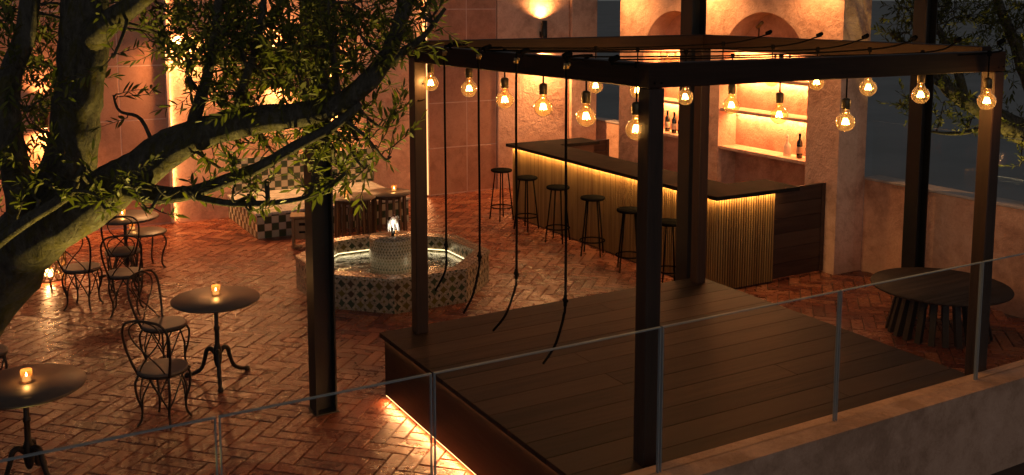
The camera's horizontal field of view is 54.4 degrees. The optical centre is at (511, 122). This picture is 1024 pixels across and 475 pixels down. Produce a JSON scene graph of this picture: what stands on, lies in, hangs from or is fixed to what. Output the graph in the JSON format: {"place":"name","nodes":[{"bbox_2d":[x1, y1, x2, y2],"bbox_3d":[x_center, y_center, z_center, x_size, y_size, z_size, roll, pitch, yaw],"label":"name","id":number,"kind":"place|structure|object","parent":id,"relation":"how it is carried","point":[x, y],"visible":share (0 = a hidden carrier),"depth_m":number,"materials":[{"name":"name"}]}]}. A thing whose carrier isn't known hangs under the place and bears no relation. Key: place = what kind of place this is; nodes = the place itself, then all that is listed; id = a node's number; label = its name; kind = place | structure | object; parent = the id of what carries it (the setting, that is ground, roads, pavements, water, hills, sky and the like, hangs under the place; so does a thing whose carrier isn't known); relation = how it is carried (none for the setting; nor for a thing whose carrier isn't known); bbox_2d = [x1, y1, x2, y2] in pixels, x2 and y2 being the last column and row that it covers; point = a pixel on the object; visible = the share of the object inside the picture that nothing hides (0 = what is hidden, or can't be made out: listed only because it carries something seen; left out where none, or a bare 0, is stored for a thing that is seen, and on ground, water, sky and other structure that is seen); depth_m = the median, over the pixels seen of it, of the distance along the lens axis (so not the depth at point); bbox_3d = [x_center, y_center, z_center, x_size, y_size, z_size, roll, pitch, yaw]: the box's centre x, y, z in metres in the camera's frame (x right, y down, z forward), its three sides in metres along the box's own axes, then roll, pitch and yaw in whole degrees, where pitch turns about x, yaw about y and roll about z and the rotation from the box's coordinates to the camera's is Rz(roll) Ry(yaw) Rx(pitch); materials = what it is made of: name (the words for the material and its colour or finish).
{"place":"outdoors","nodes":[
{"label":"outdoors","id":0,"kind":"place"},
{"bbox_2d":[290,212,304,248],"bbox_3d":[-2.911,1.500,13.839,0.320,0.450,0.300,-1,7,-10],"label":"side table","id":1,"kind":"object","parent":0,"point":[298,224],"visible":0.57,"depth_m":13.72,"materials":[{"name":"brown wood"}]},
{"bbox_2d":[0,187,1023,474],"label":"ground","id":2,"kind":"structure","parent":0,"point":[258,417],"depth_m":9.90,"materials":[{"name":"brick"}]},
{"bbox_2d":[0,344,7,369],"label":"bistro chair","id":3,"kind":"object","parent":2,"relation":"on","point":[3,350],"visible":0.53,"depth_m":8.41,"materials":[{"name":"metal"}]},
{"bbox_2d":[0,364,86,474],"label":"cafe table","id":4,"kind":"object","parent":2,"relation":"on","point":[50,383],"visible":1,"depth_m":6.96,"materials":[{"name":"metal"}]},
{"bbox_2d":[20,368,32,383],"bbox_3d":[-3.407,1.777,6.987,0.076,0.088,0.076,-4,8,-29],"label":"candle","id":5,"kind":"object","parent":4,"relation":"on","point":[26,378],"visible":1,"depth_m":6.98,"materials":[{"name":"clear glass"}]},
{"bbox_2d":[42,251,66,288],"bbox_3d":[-5.567,1.726,11.968,0.410,0.463,0.418,-4,8,-29],"label":"floor lantern","id":6,"kind":"object","parent":2,"relation":"on","point":[50,272],"visible":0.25,"depth_m":11.89,"materials":[{"name":"glass"}]},
{"bbox_2d":[57,236,103,310],"bbox_3d":[-4.785,1.606,11.045,0.424,0.931,0.460,0,7,2],"label":"bistro chair","id":7,"kind":"object","parent":2,"relation":"on","point":[84,268],"visible":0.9,"depth_m":10.98,"materials":[{"name":"metal"}]},
{"bbox_2d":[0,0,173,230],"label":"panelled wall","id":8,"kind":"structure","parent":2,"relation":"on","point":[129,134],"depth_m":14.76,"materials":[{"name":"paint"}]},
{"bbox_2d":[38,99,47,127],"bbox_3d":[-6.649,-0.130,14.125,0.110,0.424,0.185,-4,8,-29],"label":"wall sconce","id":9,"kind":"object","parent":8,"relation":"attached to","point":[46,120],"depth_m":14.06,"materials":[{"name":"brown metal"}]},
{"bbox_2d":[100,216,139,291],"bbox_3d":[-4.606,1.518,11.769,0.425,0.931,0.460,-2,7,-19],"label":"bistro chair","id":10,"kind":"object","parent":2,"relation":"on","point":[122,251],"visible":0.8,"depth_m":11.66,"materials":[{"name":"metal"}]},
{"bbox_2d":[100,235,143,317],"bbox_3d":[-4.209,1.633,10.829,0.424,0.931,0.461,-2,7,-14],"label":"bistro chair","id":11,"kind":"object","parent":2,"relation":"on","point":[122,273],"visible":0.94,"depth_m":10.72,"materials":[{"name":"metal"}]},
{"bbox_2d":[99,210,158,280],"bbox_3d":[-4.764,1.533,12.295,0.800,0.760,0.800,1,7,10],"label":"cafe table","id":12,"kind":"object","parent":2,"relation":"on","point":[140,216],"visible":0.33,"depth_m":12.24,"materials":[{"name":"metal"}]},
{"bbox_2d":[127,227,166,267],"bbox_3d":[-4.662,1.627,12.712,0.510,0.487,0.510,7,10,43],"label":"side table","id":13,"kind":"object","parent":2,"relation":"on","point":[152,232],"visible":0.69,"depth_m":12.70,"materials":[{"name":"metal"}]},
{"bbox_2d":[121,320,192,430],"bbox_3d":[-2.829,1.978,8.019,0.424,0.931,0.461,2,7,13],"label":"bistro chair","id":14,"kind":"object","parent":2,"relation":"on","point":[167,369],"visible":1,"depth_m":7.94,"materials":[{"name":"black metal"}]},
{"bbox_2d":[126,269,190,367],"bbox_3d":[-3.221,1.839,9.151,0.461,0.931,0.424,2,7,19],"label":"bistro chair","id":15,"kind":"object","parent":2,"relation":"on","point":[170,324],"visible":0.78,"depth_m":9.12,"materials":[{"name":"metal"}]},
{"bbox_2d":[170,286,259,392],"bbox_3d":[-2.648,1.944,8.944,0.770,0.760,0.770,6,9,40],"label":"cafe table","id":16,"kind":"object","parent":2,"relation":"on","point":[203,300],"visible":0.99,"depth_m":8.90,"materials":[{"name":"metal"}]},
{"bbox_2d":[211,284,219,295],"bbox_3d":[-2.670,1.513,8.978,0.076,0.088,0.076,-4,8,-29],"label":"candle","id":17,"kind":"object","parent":16,"relation":"on","point":[215,292],"visible":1,"depth_m":8.97,"materials":[{"name":"clear glass"}]},
{"bbox_2d":[0,0,478,336],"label":"olive tree","id":18,"kind":"object","parent":2,"relation":"on","point":[63,197],"visible":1,"depth_m":5.31,"materials":[{"name":"green plant"}]},
{"bbox_2d":[162,0,424,222],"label":"plaster wall","id":19,"kind":"structure","parent":2,"relation":"on","point":[384,176],"depth_m":15.82,"materials":[{"name":"paint"}]},
{"bbox_2d":[299,0,338,416],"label":"steel column","id":20,"kind":"structure","parent":2,"relation":"on","point":[320,271],"depth_m":8.18,"materials":[{"name":"brown metal"}]},
{"bbox_2d":[228,148,409,238],"bbox_3d":[-2.994,1.055,15.490,2.450,0.930,1.665,-4,8,-29],"label":"tiled daybed","id":21,"kind":"object","parent":2,"relation":"on","point":[274,223],"visible":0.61,"depth_m":15.44,"materials":[{"name":"tile"}]},
{"bbox_2d":[333,192,375,237],"bbox_3d":[-2.294,1.362,14.341,0.670,0.600,0.670,-4,8,-29],"label":"slatted table","id":22,"kind":"object","parent":2,"relation":"on","point":[344,202],"visible":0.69,"depth_m":14.24,"materials":[{"name":"brown wood"}]},
{"bbox_2d":[366,188,409,232],"bbox_3d":[-1.815,1.322,14.673,0.670,0.600,0.670,-4,8,-29],"label":"slatted table","id":23,"kind":"object","parent":2,"relation":"on","point":[385,194],"visible":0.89,"depth_m":14.52,"materials":[{"name":"brown wood"}]},
{"bbox_2d":[295,215,489,313],"bbox_3d":[-1.422,1.529,11.937,2.147,0.856,2.147,-4,8,-29],"label":"fountain","id":24,"kind":"object","parent":2,"relation":"on","point":[372,272],"visible":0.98,"depth_m":11.64,"materials":[{"name":"tile"}]},
{"bbox_2d":[424,0,495,195],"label":"panelled wall","id":25,"kind":"structure","parent":2,"relation":"on","point":[469,19],"depth_m":17.52,"materials":[{"name":"paint"}]},
{"bbox_2d":[489,167,513,221],"bbox_3d":[-0.163,1.122,15.506,0.351,0.796,0.351,-5,9,-37],"label":"bar stool","id":26,"kind":"object","parent":2,"relation":"on","point":[500,170],"visible":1,"depth_m":15.48,"materials":[{"name":"black metal"}]},
{"bbox_2d":[513,175,538,231],"bbox_3d":[0.215,1.203,14.847,0.351,0.796,0.351,6,9,39],"label":"bar stool","id":27,"kind":"object","parent":2,"relation":"on","point":[525,178],"visible":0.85,"depth_m":14.81,"materials":[{"name":"black metal"}]},
{"bbox_2d":[496,0,596,188],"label":"plaster wall","id":28,"kind":"structure","parent":2,"relation":"on","point":[524,18],"depth_m":18.24,"materials":[{"name":"paint"}]},
{"bbox_2d":[540,20,546,37],"bbox_3d":[0.565,-1.591,18.062,0.110,0.504,0.185,-4,8,-29],"label":"wall sconce","id":29,"kind":"object","parent":28,"relation":"attached to","point":[543,32],"depth_m":17.98,"materials":[{"name":"brown metal"}]},
{"bbox_2d":[545,184,569,243],"bbox_3d":[0.648,1.296,14.091,0.351,0.796,0.351,3,8,26],"label":"bar stool","id":30,"kind":"object","parent":2,"relation":"on","point":[557,187],"visible":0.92,"depth_m":14.02,"materials":[{"name":"black metal"}]},
{"bbox_2d":[579,194,604,257],"bbox_3d":[1.077,1.387,13.342,0.351,0.796,0.351,2,7,13],"label":"bar stool","id":31,"kind":"object","parent":2,"relation":"on","point":[597,199],"visible":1,"depth_m":13.27,"materials":[{"name":"black metal"}]},
{"bbox_2d":[594,139,608,155],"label":"wooden gate","id":32,"kind":"structure","parent":2,"relation":"on","point":[602,147],"depth_m":16.39,"materials":[{"name":"brown wood"}]},
{"bbox_2d":[615,206,636,272],"bbox_3d":[1.480,1.482,12.568,0.351,0.796,0.351,0,7,0],"label":"bar stool","id":33,"kind":"object","parent":2,"relation":"on","point":[624,210],"visible":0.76,"depth_m":12.48,"materials":[{"name":"black metal"}]},
{"bbox_2d":[506,137,799,288],"bbox_3d":[1.737,1.131,13.896,1.420,1.167,4.920,-4,8,-29],"label":"bar counter","id":34,"kind":"object","parent":2,"relation":"on","point":[740,235],"visible":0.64,"depth_m":13.02,"materials":[{"name":"brown wood"}]},
{"bbox_2d":[661,218,676,282],"bbox_3d":[1.873,1.567,11.881,0.351,0.796,0.351,-2,7,-13],"label":"bar stool","id":35,"kind":"object","parent":2,"relation":"on","point":[668,222],"visible":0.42,"depth_m":11.76,"materials":[{"name":"black metal"}]},
{"bbox_2d":[379,278,964,474],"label":"deck platform","id":36,"kind":"structure","parent":2,"relation":"on","point":[476,395],"depth_m":7.54,"materials":[{"name":"black dark wood planks"}]},
{"bbox_2d":[409,34,1005,465],"bbox_3d":[1.348,0.620,7.809,3.312,2.467,3.100,-4,8,-29],"label":"pergola","id":37,"kind":"object","parent":36,"relation":"on","point":[651,80],"visible":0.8,"depth_m":7.13,"materials":[{"name":"black metal"}]},
{"bbox_2d":[435,44,466,290],"bbox_3d":[-0.468,0.372,7.797,0.230,1.971,0.214,-4,8,-29],"label":"cable drop","id":38,"kind":"object","parent":37,"relation":"hanging from","point":[444,54],"visible":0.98,"depth_m":7.69,"materials":[{"name":"black rubber"}]},
{"bbox_2d":[463,46,502,313],"bbox_3d":[-0.211,0.456,7.363,0.219,2.031,0.314,-4,8,-29],"label":"cable drop","id":39,"kind":"object","parent":37,"relation":"hanging from","point":[478,57],"visible":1,"depth_m":7.21,"materials":[{"name":"black rubber"}]},
{"bbox_2d":[492,50,540,330],"bbox_3d":[0.038,0.510,6.927,0.219,2.032,0.383,-4,8,-29],"label":"cable drop","id":40,"kind":"object","parent":37,"relation":"hanging from","point":[516,62],"visible":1,"depth_m":6.75,"materials":[{"name":"black rubber"}]},
{"bbox_2d":[542,54,592,363],"bbox_3d":[0.362,0.589,6.364,0.219,2.051,0.314,-4,8,-29],"label":"cable drop","id":41,"kind":"object","parent":37,"relation":"hanging from","point":[567,64],"visible":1,"depth_m":6.21,"materials":[{"name":"black rubber"}]},
{"bbox_2d":[422,30,771,48],"bbox_3d":[0.814,-0.698,8.495,3.324,0.148,0.180,-2,7,-18],"label":"festoon cable","id":42,"kind":"object","parent":37,"relation":"hanging from","point":[769,32],"visible":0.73,"depth_m":8.56,"materials":[{"name":"black rubber"}]},
{"bbox_2d":[423,44,437,90],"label":"hanging bulb","id":43,"kind":"object","parent":42,"relation":"hanging from","point":[430,68],"visible":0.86,"depth_m":8.09,"materials":[{"name":"clear glass"}]},
{"bbox_2d":[588,46,602,92],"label":"hanging bulb","id":44,"kind":"object","parent":42,"relation":"hanging from","point":[596,47],"visible":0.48,"depth_m":8.56,"materials":[{"name":"clear glass"}]},
{"bbox_2d":[448,32,823,50],"bbox_3d":[1.079,-0.651,8.107,3.306,0.148,0.321,-2,7,-14],"label":"festoon cable","id":45,"kind":"object","parent":37,"relation":"hanging from","point":[819,34],"visible":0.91,"depth_m":8.24,"materials":[{"name":"black rubber"}]},
{"bbox_2d":[461,68,476,96],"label":"hanging bulb","id":46,"kind":"object","parent":45,"relation":"hanging from","point":[468,72],"visible":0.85,"depth_m":7.66,"materials":[{"name":"clear glass"}]},
{"bbox_2d":[482,33,868,52],"bbox_3d":[1.339,-0.597,7.647,3.292,0.143,0.292,-2,7,-16],"label":"festoon cable","id":47,"kind":"object","parent":37,"relation":"hanging from","point":[489,46],"visible":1,"depth_m":7.76,"materials":[{"name":"black rubber"}]},
{"bbox_2d":[496,49,512,108],"bbox_3d":[-0.052,-0.313,7.187,0.126,0.435,0.126,-4,8,-29],"label":"hanging bulb","id":48,"kind":"object","parent":47,"relation":"hanging from","point":[504,81],"visible":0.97,"depth_m":7.17,"materials":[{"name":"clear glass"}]},
{"bbox_2d":[677,50,692,104],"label":"hanging bulb","id":49,"kind":"object","parent":47,"relation":"hanging from","point":[686,52],"visible":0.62,"depth_m":7.83,"materials":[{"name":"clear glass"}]},
{"bbox_2d":[808,47,824,89],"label":"hanging bulb","id":50,"kind":"object","parent":47,"relation":"hanging from","point":[817,49],"visible":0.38,"depth_m":7.81,"materials":[{"name":"clear glass"}]},
{"bbox_2d":[520,35,917,57],"bbox_3d":[1.578,-0.542,7.237,3.281,0.150,0.311,-2,7,-17],"label":"festoon cable","id":51,"kind":"object","parent":37,"relation":"hanging from","point":[524,51],"visible":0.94,"depth_m":7.42,"materials":[{"name":"black rubber"}]},
{"bbox_2d":[534,54,551,116],"bbox_3d":[0.211,-0.249,6.728,0.126,0.426,0.126,-4,8,-29],"label":"hanging bulb","id":52,"kind":"object","parent":51,"relation":"hanging from","point":[543,88],"visible":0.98,"depth_m":6.71,"materials":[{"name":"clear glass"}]},
{"bbox_2d":[723,53,739,113],"bbox_3d":[1.643,-0.287,7.447,0.126,0.455,0.126,-4,8,-29],"label":"hanging bulb","id":53,"kind":"object","parent":51,"relation":"hanging from","point":[731,88],"visible":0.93,"depth_m":7.43,"materials":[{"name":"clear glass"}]},
{"bbox_2d":[859,47,876,95],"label":"hanging bulb","id":54,"kind":"object","parent":51,"relation":"hanging from","point":[869,49],"visible":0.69,"depth_m":7.45,"materials":[{"name":"clear glass"}]},
{"bbox_2d":[562,37,961,60],"bbox_3d":[1.794,-0.503,6.858,3.264,0.137,0.300,-3,7,-20],"label":"festoon cable","id":55,"kind":"object","parent":37,"relation":"hanging from","point":[570,53],"visible":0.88,"depth_m":6.94,"materials":[{"name":"black rubber"}]},
{"bbox_2d":[576,57,595,126],"bbox_3d":[0.468,-0.190,6.280,0.126,0.441,0.126,-4,8,-29],"label":"hanging bulb","id":56,"kind":"object","parent":55,"relation":"hanging from","point":[586,96],"visible":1,"depth_m":6.27,"materials":[{"name":"clear glass"}]},
{"bbox_2d":[770,54,787,123],"bbox_3d":[1.907,-0.235,7.088,0.126,0.498,0.126,-4,8,-29],"label":"hanging bulb","id":57,"kind":"object","parent":55,"relation":"hanging from","point":[779,97],"visible":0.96,"depth_m":7.08,"materials":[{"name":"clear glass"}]},
{"bbox_2d":[911,50,929,103],"bbox_3d":[2.947,-0.325,7.171,0.126,0.387,0.126,-4,8,-29],"label":"hanging bulb","id":58,"kind":"object","parent":55,"relation":"hanging from","point":[921,78],"visible":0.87,"depth_m":7.16,"materials":[{"name":"clear glass"}]},
{"bbox_2d":[608,38,1005,65],"bbox_3d":[2.015,-0.456,6.457,3.249,0.133,0.172,-3,8,-24],"label":"festoon cable","id":59,"kind":"object","parent":37,"relation":"hanging from","point":[612,59],"visible":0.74,"depth_m":6.91,"materials":[{"name":"black rubber"}]},
{"bbox_2d":[625,62,639,139],"bbox_3d":[0.733,-0.124,5.860,0.126,0.465,0.126,-4,8,-29],"label":"hanging bulb","id":60,"kind":"object","parent":59,"relation":"hanging from","point":[635,108],"visible":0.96,"depth_m":5.85,"materials":[{"name":"clear glass"}]},
{"bbox_2d":[836,79,854,131],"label":"hanging bulb","id":61,"kind":"object","parent":59,"relation":"hanging from","point":[846,103],"visible":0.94,"depth_m":6.67,"materials":[{"name":"clear glass"}]},
{"bbox_2d":[977,50,996,109],"bbox_3d":[3.345,-0.294,7.000,0.126,0.420,0.126,-4,8,-29],"label":"hanging bulb","id":62,"kind":"object","parent":59,"relation":"hanging from","point":[987,82],"visible":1,"depth_m":6.98,"materials":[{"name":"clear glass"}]},
{"bbox_2d":[675,0,706,280],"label":"steel column","id":63,"kind":"structure","parent":2,"relation":"on","point":[693,16],"depth_m":10.16,"materials":[{"name":"brown metal"}]},
{"bbox_2d":[772,183,825,278],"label":"wooden gate","id":64,"kind":"structure","parent":2,"relation":"on","point":[799,223],"depth_m":12.28,"materials":[{"name":"brown wood"}]},
{"bbox_2d":[622,359,1023,474],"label":"parapet wall","id":65,"kind":"structure","parent":2,"relation":"on","point":[972,424],"depth_m":6.72,"materials":[{"name":"paint"}]},
{"bbox_2d":[901,0,937,267],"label":"steel column","id":66,"kind":"structure","parent":2,"relation":"on","point":[918,155],"depth_m":11.49,"materials":[{"name":"brown metal"}]},
{"bbox_2d":[861,175,1023,317],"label":"wall","id":67,"kind":"structure","parent":2,"relation":"on","point":[949,226],"depth_m":11.53,"materials":[{"name":"paint"}]},
{"bbox_2d":[870,267,1014,348],"bbox_3d":[4.398,1.915,10.255,1.360,0.500,1.360,-4,8,-29],"label":"slatted table","id":68,"kind":"object","parent":2,"relation":"on","point":[914,291],"visible":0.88,"depth_m":10.03,"materials":[{"name":"brown wood"}]},
{"bbox_2d":[596,116,618,157],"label":"wall","id":69,"kind":"structure","parent":0,"point":[606,128],"depth_m":18.95,"materials":[{"name":"paint"}]},
{"bbox_2d":[618,0,871,274],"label":"bar building","id":70,"kind":"structure","parent":0,"point":[747,140],"depth_m":13.32,"materials":[{"name":"paint"}]},
{"bbox_2d":[665,110,669,131],"bbox_3d":[2.397,-0.020,15.356,0.078,0.325,0.078,-4,8,-29],"label":"wine bottle","id":71,"kind":"object","parent":70,"relation":"on","point":[667,123],"visible":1,"depth_m":15.33,"materials":[{"name":"black glass"}]},
{"bbox_2d":[671,112,676,132],"bbox_3d":[2.467,0.005,15.154,0.078,0.325,0.078,-4,8,-29],"label":"wine bottle","id":72,"kind":"object","parent":70,"relation":"on","point":[674,126],"visible":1,"depth_m":15.13,"materials":[{"name":"black glass"}]},
{"bbox_2d":[756,21,763,35],"bbox_3d":[3.346,-1.183,13.495,0.090,0.378,0.161,0,7,0],"label":"arch spotlight","id":73,"kind":"object","parent":70,"relation":"on","point":[759,25],"visible":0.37,"depth_m":13.46,"materials":[{"name":"black metal"}]},
{"bbox_2d":[783,135,790,155],"bbox_3d":[3.644,0.303,13.187,0.104,0.282,0.104,-4,8,-29],"label":"decanter","id":74,"kind":"object","parent":70,"relation":"on","point":[787,148],"visible":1,"depth_m":13.16,"materials":[{"name":"clear glass"}]},
{"bbox_2d":[796,133,802,157],"bbox_3d":[3.752,0.305,12.996,0.078,0.325,0.078,-4,8,-29],"label":"wine bottle","id":75,"kind":"object","parent":70,"relation":"on","point":[799,148],"visible":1,"depth_m":12.97,"materials":[{"name":"black glass"}]},
{"bbox_2d":[596,0,1023,224],"bbox_3d":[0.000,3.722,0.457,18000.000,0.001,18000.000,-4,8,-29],"label":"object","id":76,"kind":"structure","parent":0,"point":[953,160],"depth_m":31.72,"materials":[{"name":"grey"}]},
{"bbox_2d":[871,0,1023,167],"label":"olive tree","id":77,"kind":"object","parent":76,"relation":"on","point":[962,98],"visible":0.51,"depth_m":12.38,"materials":[{"name":"green plant"}]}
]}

